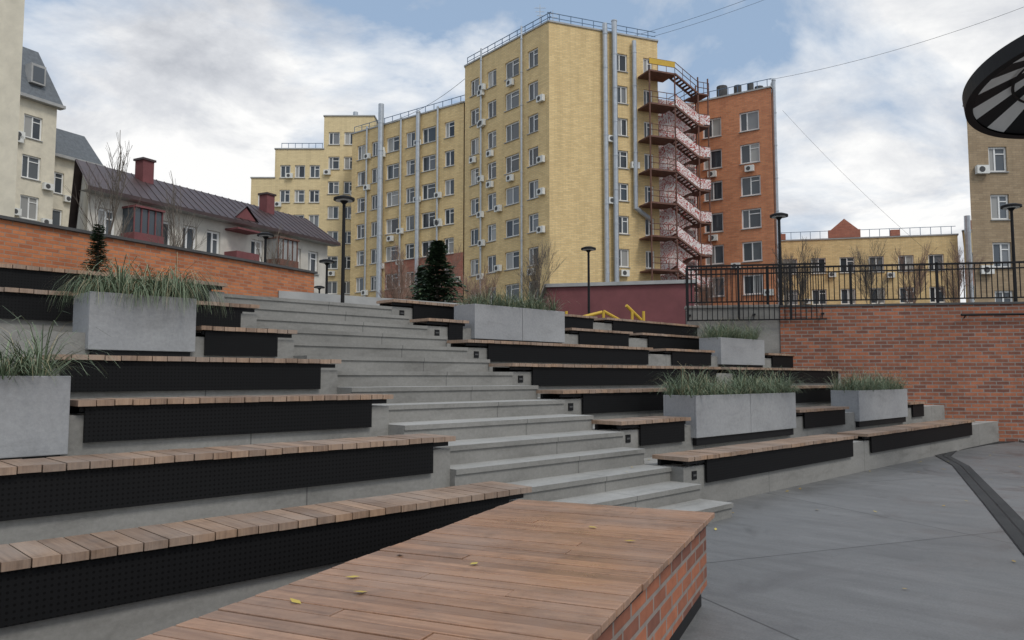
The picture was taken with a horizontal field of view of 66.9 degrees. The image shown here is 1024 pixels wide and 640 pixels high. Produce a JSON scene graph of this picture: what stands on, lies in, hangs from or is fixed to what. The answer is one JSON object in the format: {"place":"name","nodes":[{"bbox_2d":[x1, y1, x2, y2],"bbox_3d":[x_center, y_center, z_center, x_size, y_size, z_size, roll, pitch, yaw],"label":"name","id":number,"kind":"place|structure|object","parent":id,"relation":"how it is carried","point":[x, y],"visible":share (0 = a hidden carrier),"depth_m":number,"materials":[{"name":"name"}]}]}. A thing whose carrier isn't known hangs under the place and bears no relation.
{"place":"outdoors","nodes":[
{"label":"outdoors","id":0,"kind":"place"},
{"bbox_2d":[350,95,464,301],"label":"yellow apartment wing","id":1,"kind":"structure","parent":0,"point":[408,183],"depth_m":79.77,"materials":[{"name":"brick"}]},
{"bbox_2d":[356,121,453,297],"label":"window frames","id":2,"kind":"structure","parent":1,"relation":"in","point":[388,139],"depth_m":80.22,"materials":[{"name":"white paint"}]},
{"bbox_2d":[357,122,453,301],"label":"window glass","id":3,"kind":"structure","parent":1,"relation":"in","point":[432,132],"depth_m":79.75,"materials":[{"name":"glass"}]},
{"bbox_2d":[446,282,576,310],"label":"ornamental grass","id":4,"kind":"object","parent":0,"point":[514,302],"depth_m":12.72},
{"bbox_2d":[23,0,1023,301],"label":"sky","id":5,"kind":"structure","parent":0,"point":[207,91],"materials":[{"name":"white"}]},
{"bbox_2d":[642,362,810,397],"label":"ornamental grass","id":6,"kind":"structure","parent":0,"point":[750,385],"depth_m":10.75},
{"bbox_2d":[679,442,1023,639],"bbox_3d":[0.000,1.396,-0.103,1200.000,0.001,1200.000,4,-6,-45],"label":"ground","id":7,"kind":"structure","parent":0,"point":[837,558],"depth_m":5.93,"materials":[{"name":"concrete"}]},
{"bbox_2d":[0,291,516,639],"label":"concrete terrace","id":8,"kind":"structure","parent":7,"relation":"on","point":[134,620],"depth_m":5.43,"materials":[{"name":"concrete"}]},
{"bbox_2d":[0,376,70,459],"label":"planter box","id":9,"kind":"object","parent":8,"relation":"on","point":[34,418],"visible":0.97,"depth_m":5.21,"materials":[{"name":"concrete"}]},
{"bbox_2d":[0,306,119,387],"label":"ornamental grass","id":10,"kind":"object","parent":9,"relation":"in","point":[26,366],"depth_m":5.29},
{"bbox_2d":[0,263,226,300],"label":"wooden bench","id":11,"kind":"object","parent":8,"relation":"on","point":[25,277],"visible":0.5,"depth_m":8.54,"materials":[{"name":"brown wood"}]},
{"bbox_2d":[0,287,259,326],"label":"wooden bench","id":12,"kind":"object","parent":8,"relation":"on","point":[24,304],"visible":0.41,"depth_m":7.78,"materials":[{"name":"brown wood"}]},
{"bbox_2d":[72,291,196,356],"bbox_3d":[-3.720,0.091,7.656,0.990,0.640,0.500,4,-6,-45],"label":"planter box","id":13,"kind":"object","parent":8,"relation":"on","point":[151,329],"visible":0.69,"depth_m":7.43,"materials":[{"name":"concrete"}]},
{"bbox_2d":[41,254,232,317],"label":"ornamental grass","id":14,"kind":"object","parent":13,"relation":"in","point":[128,286],"depth_m":7.46,"materials":[{"name":"plant"}]},
{"bbox_2d":[42,354,340,391],"bbox_3d":[-2.849,0.500,7.205,2.627,0.302,0.463,4,-6,-45],"label":"wooden bench","id":15,"kind":"object","parent":8,"relation":"on","point":[154,373],"visible":0.92,"depth_m":6.91,"materials":[{"name":"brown wood"}]},
{"bbox_2d":[0,433,455,520],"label":"wooden bench","id":16,"kind":"object","parent":8,"relation":"on","point":[43,487],"visible":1,"depth_m":5.13,"materials":[{"name":"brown wood"}]},
{"bbox_2d":[69,394,392,442],"bbox_3d":[-2.237,0.792,6.516,2.697,0.302,0.463,4,-6,-45],"label":"wooden bench","id":17,"kind":"object","parent":8,"relation":"on","point":[120,419],"visible":0.98,"depth_m":6.15,"materials":[{"name":"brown wood"}]},
{"bbox_2d":[195,326,296,356],"bbox_3d":[-2.936,0.246,8.415,1.077,0.302,0.462,4,-6,-45],"label":"wooden bench","id":18,"kind":"object","parent":8,"relation":"on","point":[229,341],"visible":0.94,"depth_m":8.21,"materials":[{"name":"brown wood"}]},
{"bbox_2d":[0,481,531,627],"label":"wooden bench","id":19,"kind":"object","parent":8,"relation":"on","point":[44,579],"visible":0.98,"depth_m":4.28,"materials":[{"name":"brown wood"}]},
{"bbox_2d":[136,499,714,639],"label":"wooden deck platform","id":20,"kind":"structure","parent":7,"relation":"on","point":[519,569],"depth_m":3.24,"materials":[{"name":"brown wood"}]},
{"bbox_2d":[224,293,732,522],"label":"concrete staircase","id":21,"kind":"structure","parent":7,"relation":"on","point":[500,427],"depth_m":8.42,"materials":[{"name":"concrete"}]},
{"bbox_2d":[391,306,998,501],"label":"concrete terrace","id":22,"kind":"structure","parent":7,"relation":"on","point":[863,458],"depth_m":11.26,"materials":[{"name":"concrete"}]},
{"bbox_2d":[376,299,458,319],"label":"wooden bench","id":23,"kind":"object","parent":22,"relation":"on","point":[421,309],"visible":0.56,"depth_m":12.46,"materials":[{"name":"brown wood"}]},
{"bbox_2d":[410,318,468,339],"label":"wooden bench","id":24,"kind":"object","parent":22,"relation":"on","point":[455,329],"visible":0.94,"depth_m":11.70,"materials":[{"name":"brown wood"}]},
{"bbox_2d":[454,304,564,342],"bbox_3d":[-0.005,0.133,12.873,2.100,0.640,0.500,4,-6,-45],"label":"planter box","id":25,"kind":"object","parent":22,"relation":"on","point":[496,323],"visible":0.73,"depth_m":12.53,"materials":[{"name":"concrete"}]},
{"bbox_2d":[447,339,652,364],"bbox_3d":[0.792,0.539,12.394,4.392,0.302,0.463,4,-6,-45],"label":"wooden bench","id":26,"kind":"object","parent":22,"relation":"on","point":[508,351],"visible":0.98,"depth_m":12.01,"materials":[{"name":"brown wood"}]},
{"bbox_2d":[565,314,596,328],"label":"wooden bench","id":27,"kind":"object","parent":22,"relation":"on","point":[578,321],"visible":0.3,"depth_m":15.14,"materials":[{"name":"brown wood"}]},
{"bbox_2d":[565,328,632,346],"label":"wooden bench","id":28,"kind":"object","parent":22,"relation":"on","point":[602,337],"visible":0.88,"depth_m":14.20,"materials":[{"name":"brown wood"}]},
{"bbox_2d":[489,363,720,385],"bbox_3d":[1.691,0.856,12.033,5.192,0.302,0.463,4,-6,-45],"label":"wooden bench","id":29,"kind":"object","parent":22,"relation":"on","point":[562,375],"visible":0.98,"depth_m":11.36,"materials":[{"name":"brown wood"}]},
{"bbox_2d":[536,388,679,413],"bbox_3d":[2.057,1.133,11.145,4.492,0.302,0.463,4,-6,-45],"label":"wooden bench","id":30,"kind":"object","parent":22,"relation":"on","point":[613,400],"visible":0.59,"depth_m":10.16,"materials":[{"name":"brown wood"}]},
{"bbox_2d":[591,416,690,445],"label":"wooden bench","id":31,"kind":"object","parent":22,"relation":"on","point":[653,430],"visible":1,"depth_m":9.28,"materials":[{"name":"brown wood"}]},
{"bbox_2d":[593,317,698,335],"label":"wooden bench","id":32,"kind":"object","parent":22,"relation":"on","point":[634,326],"visible":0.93,"depth_m":16.77,"materials":[{"name":"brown wood"}]},
{"bbox_2d":[629,333,705,349],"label":"wooden bench","id":33,"kind":"object","parent":22,"relation":"on","point":[657,341],"visible":0.46,"depth_m":15.75,"materials":[{"name":"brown wood"}]},
{"bbox_2d":[648,348,714,365],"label":"wooden bench","id":34,"kind":"object","parent":22,"relation":"on","point":[691,357],"visible":0.97,"depth_m":14.61,"materials":[{"name":"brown wood"}]},
{"bbox_2d":[663,392,795,445],"bbox_3d":[3.163,1.367,11.007,2.800,0.640,0.500,4,-6,-45],"label":"planter box","id":35,"kind":"object","parent":22,"relation":"on","point":[715,419],"visible":0.75,"depth_m":10.52,"materials":[{"name":"concrete"}]},
{"bbox_2d":[699,337,764,367],"bbox_3d":[4.619,0.721,16.201,1.800,0.640,0.500,4,-6,-45],"label":"planter box","id":36,"kind":"object","parent":22,"relation":"on","point":[736,352],"visible":0.81,"depth_m":15.81,"materials":[{"name":"concrete"}]},
{"bbox_2d":[688,314,771,339],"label":"ornamental grass","id":37,"kind":"object","parent":36,"relation":"in","point":[726,332],"depth_m":15.96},
{"bbox_2d":[652,434,857,482],"bbox_3d":[3.286,1.724,9.860,4.492,0.302,0.463,4,-6,-45],"label":"wooden bench","id":38,"kind":"object","parent":22,"relation":"on","point":[730,461],"visible":1,"depth_m":9.41,"materials":[{"name":"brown wood"}]},
{"bbox_2d":[716,367,840,382],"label":"wooden bench","id":39,"kind":"object","parent":22,"relation":"on","point":[811,375],"visible":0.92,"depth_m":15.78,"materials":[{"name":"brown wood"}]},
{"bbox_2d":[765,353,794,366],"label":"wooden bench","id":40,"kind":"object","parent":22,"relation":"on","point":[781,360],"visible":0.69,"depth_m":17.27,"materials":[{"name":"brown wood"}]},
{"bbox_2d":[781,385,833,402],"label":"wooden bench","id":41,"kind":"object","parent":22,"relation":"on","point":[822,393],"visible":0.28,"depth_m":14.38,"materials":[{"name":"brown wood"}]},
{"bbox_2d":[796,406,848,428],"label":"wooden bench","id":42,"kind":"object","parent":22,"relation":"on","point":[819,416],"visible":0.81,"depth_m":12.61,"materials":[{"name":"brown wood"}]},
{"bbox_2d":[831,389,907,426],"bbox_3d":[6.746,1.629,14.556,2.400,0.640,0.500,4,-6,-45],"label":"planter box","id":43,"kind":"object","parent":22,"relation":"on","point":[872,408],"visible":0.77,"depth_m":14.02,"materials":[{"name":"concrete"}]},
{"bbox_2d":[815,362,917,392],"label":"ornamental grass","id":44,"kind":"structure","parent":43,"relation":"in","point":[857,384],"depth_m":14.14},
{"bbox_2d":[837,419,974,452],"bbox_3d":[7.100,2.003,13.637,5.542,0.302,0.463,4,-6,-45],"label":"wooden bench","id":45,"kind":"object","parent":22,"relation":"on","point":[893,437],"visible":0.98,"depth_m":13.07,"materials":[{"name":"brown wood"}]},
{"bbox_2d":[907,401,926,416],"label":"wooden bench","id":46,"kind":"object","parent":22,"relation":"on","point":[917,408],"visible":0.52,"depth_m":15.75,"materials":[{"name":"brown wood"}]},
{"bbox_2d":[684,304,780,352],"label":"concrete retaining wall","id":47,"kind":"structure","parent":7,"relation":"on","point":[772,344],"depth_m":17.96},
{"bbox_2d":[686,262,826,320],"bbox_3d":[5.614,-0.634,17.902,3.100,1.300,0.160,-1,-4,10],"label":"metal railing","id":48,"kind":"object","parent":47,"relation":"on","point":[738,289],"visible":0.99,"depth_m":17.84,"materials":[{"name":"black"}]},
{"bbox_2d":[780,304,1023,441],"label":"wall","id":49,"kind":"structure","parent":7,"relation":"on","point":[953,361],"depth_m":17.20,"materials":[{"name":"red brick"}]},
{"bbox_2d":[780,302,1023,306],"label":"coping","id":50,"kind":"object","parent":49,"relation":"on","point":[907,304],"visible":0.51,"depth_m":17.35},
{"bbox_2d":[685,261,1023,305],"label":"metal railing","id":51,"kind":"object","parent":50,"relation":"on","point":[850,271],"visible":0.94,"depth_m":17.72,"materials":[{"name":"black"}]},
{"bbox_2d":[935,441,1023,555],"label":"drain grate","id":52,"kind":"object","parent":7,"relation":"on","point":[1008,518],"visible":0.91,"depth_m":8.75,"materials":[{"name":"black metal"}]},
{"bbox_3d":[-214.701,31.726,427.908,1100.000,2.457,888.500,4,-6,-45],"label":"upper terrain","id":53,"kind":"structure","parent":0,"visible":0},
{"bbox_2d":[0,0,24,216],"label":"walls","id":54,"kind":"structure","parent":53,"relation":"on","point":[11,26],"depth_m":31.30,"materials":[{"name":"beige paint"}]},
{"bbox_2d":[14,97,56,220],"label":"walls","id":55,"kind":"structure","parent":53,"relation":"on","point":[44,151],"depth_m":63.29,"materials":[{"name":"beige paint"}]},
{"bbox_2d":[20,116,39,218],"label":"window glass","id":56,"kind":"object","parent":55,"relation":"attached to","point":[33,171],"visible":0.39,"depth_m":62.70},
{"bbox_2d":[19,114,41,220],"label":"window frames","id":57,"kind":"structure","parent":55,"relation":"attached to","point":[38,163],"depth_m":62.84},
{"bbox_2d":[15,131,53,223],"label":"fittings","id":58,"kind":"object","parent":55,"relation":"attached to","point":[45,185],"visible":0.31,"depth_m":62.66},
{"bbox_2d":[20,47,65,110],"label":"roof","id":59,"kind":"structure","parent":55,"relation":"on","point":[37,85],"depth_m":63.37,"materials":[{"name":"grey"}]},
{"bbox_2d":[53,157,74,226],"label":"walls","id":60,"kind":"structure","parent":53,"relation":"on","point":[65,168],"depth_m":68.50,"materials":[{"name":"beige paint"}]},
{"bbox_2d":[55,128,104,166],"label":"roof","id":61,"kind":"structure","parent":60,"relation":"on","point":[70,146],"depth_m":69.77,"materials":[{"name":"grey"}]},
{"bbox_2d":[78,224,111,271],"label":"spruce tree","id":62,"kind":"object","parent":53,"relation":"on","point":[98,237],"visible":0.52,"depth_m":15.20,"materials":[{"name":"green plant"}]},
{"bbox_2d":[68,130,140,236],"bbox_3d":[-8.974,-2.032,17.291,1.325,4.602,1.477,-2,-5,26],"label":"bare tree","id":63,"kind":"object","parent":53,"relation":"on","point":[115,208],"visible":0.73,"depth_m":17.29,"materials":[{"name":"brown plant"}]},
{"bbox_2d":[0,219,313,297],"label":"wall","id":64,"kind":"structure","parent":53,"relation":"on","point":[29,244],"depth_m":16.97,"materials":[{"name":"orange brick"}]},
{"bbox_2d":[0,215,317,273],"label":"coping","id":65,"kind":"object","parent":64,"relation":"on","point":[3,217],"visible":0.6,"depth_m":17.05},
{"bbox_2d":[146,170,205,248],"bbox_3d":[-7.982,-1.590,18.524,1.384,3.903,1.309,-3,-5,36],"label":"bare tree","id":66,"kind":"object","parent":53,"relation":"on","point":[173,239],"visible":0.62,"depth_m":18.52,"materials":[{"name":"brown plant"}]},
{"bbox_2d":[76,175,327,293],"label":"walls","id":67,"kind":"structure","parent":53,"relation":"on","point":[231,241],"depth_m":43.87,"materials":[{"name":"paint"}]},
{"bbox_2d":[68,157,340,246],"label":"roof","id":68,"kind":"structure","parent":67,"relation":"on","point":[145,186],"depth_m":44.75,"materials":[{"name":"red paint"}]},
{"bbox_2d":[98,211,314,270],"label":"window glass","id":69,"kind":"object","parent":67,"relation":"attached to","point":[189,235],"visible":0.13,"depth_m":42.56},
{"bbox_2d":[98,208,316,270],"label":"window frames","id":70,"kind":"structure","parent":67,"relation":"attached to","point":[217,242],"depth_m":43.73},
{"bbox_2d":[121,204,319,274],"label":"fittings","id":71,"kind":"object","parent":67,"relation":"attached to","point":[142,221],"visible":0.16,"depth_m":39.54,"materials":[{"name":"red paint"}]},
{"bbox_2d":[251,116,377,295],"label":"walls","id":72,"kind":"structure","parent":53,"relation":"on","point":[342,125],"depth_m":89.42,"materials":[{"name":"yellow brick"}]},
{"bbox_2d":[258,132,352,293],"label":"window frames","id":73,"kind":"structure","parent":72,"relation":"attached to","point":[315,166],"depth_m":89.47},
{"bbox_2d":[275,144,351,294],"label":"fittings","id":74,"kind":"object","parent":72,"relation":"attached to","point":[290,175],"visible":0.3,"depth_m":89.12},
{"bbox_2d":[281,134,351,292],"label":"window glass","id":75,"kind":"object","parent":72,"relation":"attached to","point":[335,166],"visible":0.3,"depth_m":89.49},
{"bbox_2d":[333,195,354,302],"bbox_3d":[-4.350,-1.412,19.958,0.540,3.600,0.540,4,-6,-45],"label":"street lamp","id":76,"kind":"object","parent":53,"relation":"on","point":[344,200],"visible":0.84,"depth_m":19.94,"materials":[{"name":"metal"}]},
{"bbox_2d":[278,291,459,305],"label":"block wall","id":77,"kind":"structure","parent":53,"relation":"on","point":[329,297],"depth_m":21.55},
{"bbox_2d":[380,243,426,298],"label":"bare tree","id":78,"kind":"object","parent":53,"relation":"on","point":[400,266],"visible":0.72,"depth_m":34.17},
{"bbox_2d":[409,240,467,302],"bbox_3d":[-2.626,-0.767,27.159,3.240,4.057,3.517,4,-6,-45],"label":"spruce tree","id":79,"kind":"object","parent":53,"relation":"on","point":[435,254],"visible":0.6,"depth_m":27.06,"materials":[{"name":"green plant"}]},
{"bbox_2d":[454,268,487,303],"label":"bare tree","id":80,"kind":"object","parent":53,"relation":"on","point":[475,290],"visible":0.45,"depth_m":36.45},
{"bbox_2d":[461,262,500,301],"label":"bare tree","id":81,"kind":"object","parent":53,"relation":"on","point":[487,289],"visible":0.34,"depth_m":44.33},
{"bbox_2d":[515,240,566,303],"bbox_3d":[1.034,-1.052,30.565,1.632,4.602,2.461,3,-5,-38],"label":"bare tree","id":82,"kind":"object","parent":53,"relation":"on","point":[538,264],"visible":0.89,"depth_m":30.74,"materials":[{"name":"brown plant"}]},
{"bbox_2d":[464,11,660,306],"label":"yellow apartment tower","id":83,"kind":"structure","parent":53,"relation":"on","point":[556,125],"depth_m":67.56,"materials":[{"name":"brick"}]},
{"bbox_2d":[472,50,651,300],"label":"window glass","id":84,"kind":"structure","parent":83,"relation":"in","point":[515,100],"depth_m":69.02,"materials":[{"name":"glass"}]},
{"bbox_2d":[471,48,653,303],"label":"window frames","id":85,"kind":"structure","parent":83,"relation":"in","point":[533,51],"depth_m":68.85,"materials":[{"name":"white paint"}]},
{"bbox_2d":[658,99,697,304],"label":"mural wall","id":86,"kind":"structure","parent":83,"relation":"attached to","point":[668,249],"depth_m":69.73,"materials":[{"name":"paint"}]},
{"bbox_2d":[565,304,644,320],"bbox_3d":[3.250,0.232,27.258,2.800,1.549,0.512,0,-4,0],"label":"playground climbing frame","id":87,"kind":"object","parent":53,"relation":"on","point":[630,309],"visible":0.47,"depth_m":27.13,"materials":[{"name":"yellow paint"}]},
{"bbox_2d":[540,279,694,323],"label":"maroon low building","id":88,"kind":"structure","parent":53,"relation":"on","point":[660,301],"depth_m":30.35,"materials":[{"name":"paint"}]},
{"bbox_2d":[638,57,712,305],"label":"fire escape stairs","id":89,"kind":"structure","parent":53,"relation":"on","point":[699,215],"depth_m":67.91,"materials":[{"name":"metal"}]},
{"bbox_2d":[689,78,778,305],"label":"orange apartment block","id":90,"kind":"structure","parent":53,"relation":"on","point":[743,168],"depth_m":70.74,"materials":[{"name":"brick"}]},
{"bbox_2d":[704,112,760,295],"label":"window glass","id":91,"kind":"structure","parent":90,"relation":"in","point":[755,221],"depth_m":70.77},
{"bbox_2d":[703,110,762,296],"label":"window frames","id":92,"kind":"structure","parent":90,"relation":"in","point":[746,113],"depth_m":70.77,"materials":[{"name":"white paint"}]},
{"bbox_2d":[781,235,958,304],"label":"walls","id":93,"kind":"structure","parent":53,"relation":"on","point":[832,251],"depth_m":82.46,"materials":[{"name":"yellow brick"}]},
{"bbox_2d":[784,255,943,303],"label":"window glass","id":94,"kind":"object","parent":93,"relation":"attached to","point":[843,260],"visible":0.29,"depth_m":82.42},
{"bbox_2d":[783,254,944,304],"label":"window frames","id":95,"kind":"structure","parent":93,"relation":"attached to","point":[825,293],"depth_m":82.62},
{"bbox_2d":[781,219,958,240],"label":"roof","id":96,"kind":"structure","parent":93,"relation":"on","point":[844,229],"depth_m":83.14,"materials":[{"name":"metal"}]},
{"bbox_2d":[963,231,973,301],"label":"walls","id":97,"kind":"structure","parent":53,"relation":"on","point":[965,260],"depth_m":80.14,"materials":[{"name":"white brick"}]},
{"bbox_2d":[964,215,973,301],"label":"fittings","id":98,"kind":"object","parent":97,"relation":"attached to","point":[967,233],"visible":0.25,"depth_m":79.47,"materials":[{"name":"metal"}]},
{"bbox_3d":[7.550,-0.668,9.976,0.400,5.600,0.400,4,-6,-45],"label":"canopy post","id":99,"kind":"object","parent":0,"visible":0},
{"bbox_2d":[962,35,1023,138],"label":"round striped canopy","id":100,"kind":"object","parent":99,"relation":"attached to","point":[993,98],"visible":1,"depth_m":10.65,"materials":[{"name":"black paint"}]},
{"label":"terrace ground","id":101,"kind":"structure","parent":0,"visible":0},
{"bbox_2d":[694,270,729,305],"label":"bare tree","id":102,"kind":"object","parent":101,"relation":"on","point":[708,293],"visible":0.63,"depth_m":39.84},
{"bbox_2d":[770,212,787,304],"bbox_3d":[8.200,-1.557,23.679,0.540,3.450,0.540,4,-6,-45],"label":"street lamp","id":103,"kind":"object","parent":101,"relation":"on","point":[778,216],"visible":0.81,"depth_m":23.67,"materials":[{"name":"metal"}]},
{"bbox_2d":[771,242,796,304],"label":"bare tree","id":104,"kind":"object","parent":101,"relation":"on","point":[783,275],"visible":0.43,"depth_m":33.03,"materials":[{"name":"brown plant"}]},
{"bbox_2d":[776,237,819,304],"bbox_3d":[13.230,-1.419,36.474,2.369,5.002,1.605,-4,-6,44],"label":"bare tree","id":105,"kind":"object","parent":101,"relation":"on","point":[803,259],"visible":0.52,"depth_m":36.09,"materials":[{"name":"brown plant"}]},
{"bbox_2d":[849,236,890,303],"bbox_3d":[15.819,-1.389,34.166,1.698,4.601,1.425,1,-4,-10],"label":"bare tree","id":106,"kind":"object","parent":101,"relation":"on","point":[868,261],"visible":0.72,"depth_m":34.17,"materials":[{"name":"brown plant"}]},
{"bbox_2d":[889,240,937,302],"bbox_3d":[18.726,-1.351,36.030,2.090,4.803,1.342,1,-4,-18],"label":"bare tree","id":107,"kind":"object","parent":101,"relation":"on","point":[917,288],"visible":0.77,"depth_m":36.08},
{"bbox_2d":[936,241,984,302],"bbox_3d":[21.173,-1.322,36.429,2.274,4.802,1.541,2,-5,-24],"label":"bare tree","id":108,"kind":"object","parent":101,"relation":"on","point":[958,252],"visible":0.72,"depth_m":36.32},
{"bbox_2d":[962,105,1023,301],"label":"tan apartment block","id":109,"kind":"structure","parent":101,"relation":"on","point":[996,172],"depth_m":51.14,"materials":[{"name":"brick"}]},
{"bbox_2d":[989,149,1009,301],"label":"window glass","id":110,"kind":"structure","parent":109,"relation":"in","point":[999,159],"depth_m":51.29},
{"bbox_2d":[988,147,1012,301],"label":"window frames","id":111,"kind":"structure","parent":109,"relation":"in","point":[1004,152],"depth_m":51.23,"materials":[{"name":"white paint"}]},
{"bbox_2d":[1000,203,1021,301],"bbox_3d":[14.500,-1.653,22.382,0.540,3.450,0.540,4,-6,-45],"label":"street lamp","id":112,"kind":"object","parent":101,"relation":"on","point":[1010,207],"visible":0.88,"depth_m":22.38,"materials":[{"name":"metal"}]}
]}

